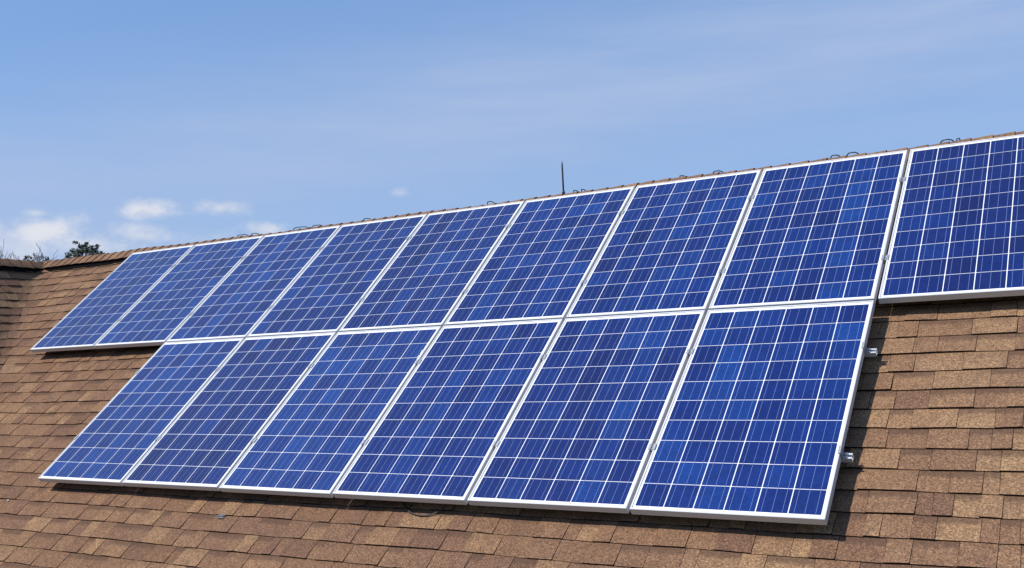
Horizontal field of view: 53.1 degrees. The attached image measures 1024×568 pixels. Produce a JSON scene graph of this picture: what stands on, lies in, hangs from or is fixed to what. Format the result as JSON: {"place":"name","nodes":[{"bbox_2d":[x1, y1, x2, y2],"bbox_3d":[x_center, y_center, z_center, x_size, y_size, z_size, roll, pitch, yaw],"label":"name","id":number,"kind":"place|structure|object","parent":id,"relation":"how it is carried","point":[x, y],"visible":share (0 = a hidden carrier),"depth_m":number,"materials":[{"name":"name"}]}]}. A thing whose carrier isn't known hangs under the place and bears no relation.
{"place":"outdoors","nodes":[
{"label":"outdoors","id":0,"kind":"place"},
{"bbox_2d":[0,0,1023,261],"label":"sky","id":1,"kind":"structure","parent":0,"point":[125,125],"materials":[{"name":"blue"}]},
{"label":"ground","id":2,"kind":"structure","parent":0,"visible":0},
{"bbox_2d":[0,239,58,261],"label":"bare tree","id":3,"kind":"object","parent":2,"relation":"on","point":[35,257],"visible":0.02,"depth_m":76.11,"materials":[{"name":"plant"}]},
{"bbox_2d":[13,253,51,261],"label":"bushy tree","id":4,"kind":"object","parent":2,"relation":"on","point":[33,259],"visible":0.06,"depth_m":77.16,"materials":[{"name":"green plant"}]},
{"bbox_2d":[65,240,104,258],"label":"leafy tree","id":5,"kind":"object","parent":2,"relation":"on","point":[80,251],"visible":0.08,"depth_m":78.52,"materials":[{"name":"green plant"}]},
{"bbox_2d":[0,131,1023,567],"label":"house","id":6,"kind":"structure","parent":2,"relation":"on","point":[930,475],"depth_m":5.62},
{"bbox_2d":[73,435,853,461],"bbox_3d":[-0.929,1.075,6.616,6.132,0.130,0.150,-5,36,32],"label":"mounting rail","id":7,"kind":"object","parent":6,"relation":"attached to","point":[847,457],"visible":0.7,"depth_m":5.50,"materials":[{"name":"silver metal"}]},
{"bbox_2d":[38,338,244,485],"bbox_3d":[-2.930,0.987,8.202,0.990,0.040,1.594,-5,36,32],"label":"solar panel","id":8,"kind":"object","parent":7,"relation":"attached to","point":[114,442],"visible":0.99,"depth_m":8.12,"materials":[{"name":"glass"}]},
{"bbox_2d":[122,332,336,490],"bbox_3d":[-2.078,0.915,7.663,0.990,0.042,1.594,-5,36,32],"label":"solar panel","id":9,"kind":"object","parent":7,"relation":"attached to","point":[223,419],"visible":1,"depth_m":7.58,"materials":[{"name":"glass"}]},
{"bbox_2d":[219,326,441,497],"bbox_3d":[-1.227,0.846,7.126,0.990,0.040,1.594,-5,36,32],"label":"solar panel","id":10,"kind":"object","parent":7,"relation":"attached to","point":[322,424],"visible":1,"depth_m":7.03,"materials":[{"name":"glass"}]},
{"bbox_2d":[332,319,563,504],"bbox_3d":[-0.375,0.774,6.587,0.990,0.041,1.594,-5,36,32],"label":"solar panel","id":11,"kind":"object","parent":7,"relation":"attached to","point":[440,428],"visible":1,"depth_m":6.49,"materials":[{"name":"glass"}]},
{"bbox_2d":[402,501,446,515],"bbox_3d":[-0.524,1.272,6.060,0.418,0.178,0.147,-5,-6,32],"label":"hanging wire","id":12,"kind":"object","parent":11,"relation":"hanging from","point":[423,515],"visible":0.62,"depth_m":5.96,"materials":[{"name":"black"}]},
{"bbox_2d":[467,310,705,513],"bbox_3d":[0.477,0.703,6.048,0.990,0.042,1.594,-5,36,32],"label":"solar panel","id":13,"kind":"object","parent":7,"relation":"attached to","point":[583,429],"visible":1,"depth_m":5.94,"materials":[{"name":"glass"}]},
{"bbox_2d":[630,300,874,524],"bbox_3d":[1.328,0.634,5.511,0.990,0.040,1.594,-5,36,32],"label":"solar panel","id":14,"kind":"object","parent":7,"relation":"attached to","point":[755,425],"visible":1,"depth_m":5.40,"materials":[{"name":"glass"}]},
{"bbox_2d":[55,255,888,325],"bbox_3d":[-0.730,0.147,7.933,9.235,0.130,0.150,-5,36,32],"label":"mounting rail","id":15,"kind":"object","parent":6,"relation":"attached to","point":[884,258],"visible":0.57,"depth_m":7.12,"materials":[{"name":"silver metal"}]},
{"bbox_2d":[94,236,263,348],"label":"solar panel","id":16,"kind":"object","parent":15,"relation":"attached to","point":[169,301],"visible":1,"depth_m":9.77,"materials":[{"name":"glass"}]},
{"bbox_2d":[166,225,340,341],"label":"solar panel","id":17,"kind":"object","parent":15,"relation":"attached to","point":[250,289],"visible":1,"depth_m":9.24,"materials":[{"name":"glass"}]},
{"bbox_2d":[247,214,426,336],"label":"solar panel","id":18,"kind":"object","parent":15,"relation":"attached to","point":[334,282],"visible":0.99,"depth_m":8.70,"materials":[{"name":"glass"}]},
{"bbox_2d":[339,201,524,331],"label":"solar panel","id":19,"kind":"object","parent":15,"relation":"attached to","point":[429,274],"visible":0.99,"depth_m":8.15,"materials":[{"name":"glass"}]},
{"bbox_2d":[444,186,635,325],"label":"solar panel","id":20,"kind":"object","parent":15,"relation":"attached to","point":[541,260],"visible":0.98,"depth_m":7.61,"materials":[{"name":"glass"}]},
{"bbox_2d":[566,169,761,317],"bbox_3d":[1.090,-0.290,7.151,0.990,0.040,1.594,-5,36,32],"label":"solar panel","id":21,"kind":"object","parent":15,"relation":"attached to","point":[668,246],"visible":0.99,"depth_m":7.07,"materials":[{"name":"glass"}]},
{"bbox_2d":[709,150,907,309],"bbox_3d":[1.942,-0.360,6.612,0.990,0.042,1.594,-5,36,32],"label":"solar panel","id":22,"kind":"object","parent":15,"relation":"attached to","point":[814,232],"visible":1,"depth_m":6.52,"materials":[{"name":"glass"}]},
{"bbox_2d":[135,342,877,373],"bbox_3d":[-0.630,0.598,7.144,6.142,0.130,0.150,-5,36,32],"label":"mounting rail","id":23,"kind":"object","parent":6,"relation":"attached to","point":[870,352],"visible":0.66,"depth_m":5.54,"materials":[{"name":"silver metal"}]},
{"bbox_2d":[109,177,905,274],"bbox_3d":[-0.406,-0.376,8.513,9.235,0.130,0.150,-5,36,32],"label":"mounting rail","id":24,"kind":"object","parent":6,"relation":"attached to","point":[901,179],"visible":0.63,"depth_m":7.70,"materials":[{"name":"silver metal"}]},
{"bbox_2d":[30,245,194,352],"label":"solar panel","id":25,"kind":"object","parent":24,"relation":"attached to","point":[90,321],"visible":1,"depth_m":10.31,"materials":[{"name":"glass"}]},
{"bbox_2d":[878,134,1023,303],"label":"solar panel","id":26,"kind":"object","parent":24,"relation":"attached to","point":[958,231],"visible":1,"depth_m":6.03,"materials":[{"name":"glass"}]},
{"bbox_2d":[561,163,564,193],"bbox_3d":[0.424,-0.880,8.545,0.027,0.298,0.027,-6,-6,32],"label":"lightning rod","id":27,"kind":"object","parent":6,"relation":"on","point":[563,191],"visible":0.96,"depth_m":8.54,"materials":[{"name":"black metal"}]},
{"bbox_2d":[237,138,960,236],"bbox_3d":[-0.492,-0.679,9.135,10.800,0.042,0.057,-5,-6,32],"label":"ridge cable","id":28,"kind":"object","parent":6,"relation":"on","point":[585,190],"visible":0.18,"depth_m":7.98,"materials":[{"name":"black plastic"}]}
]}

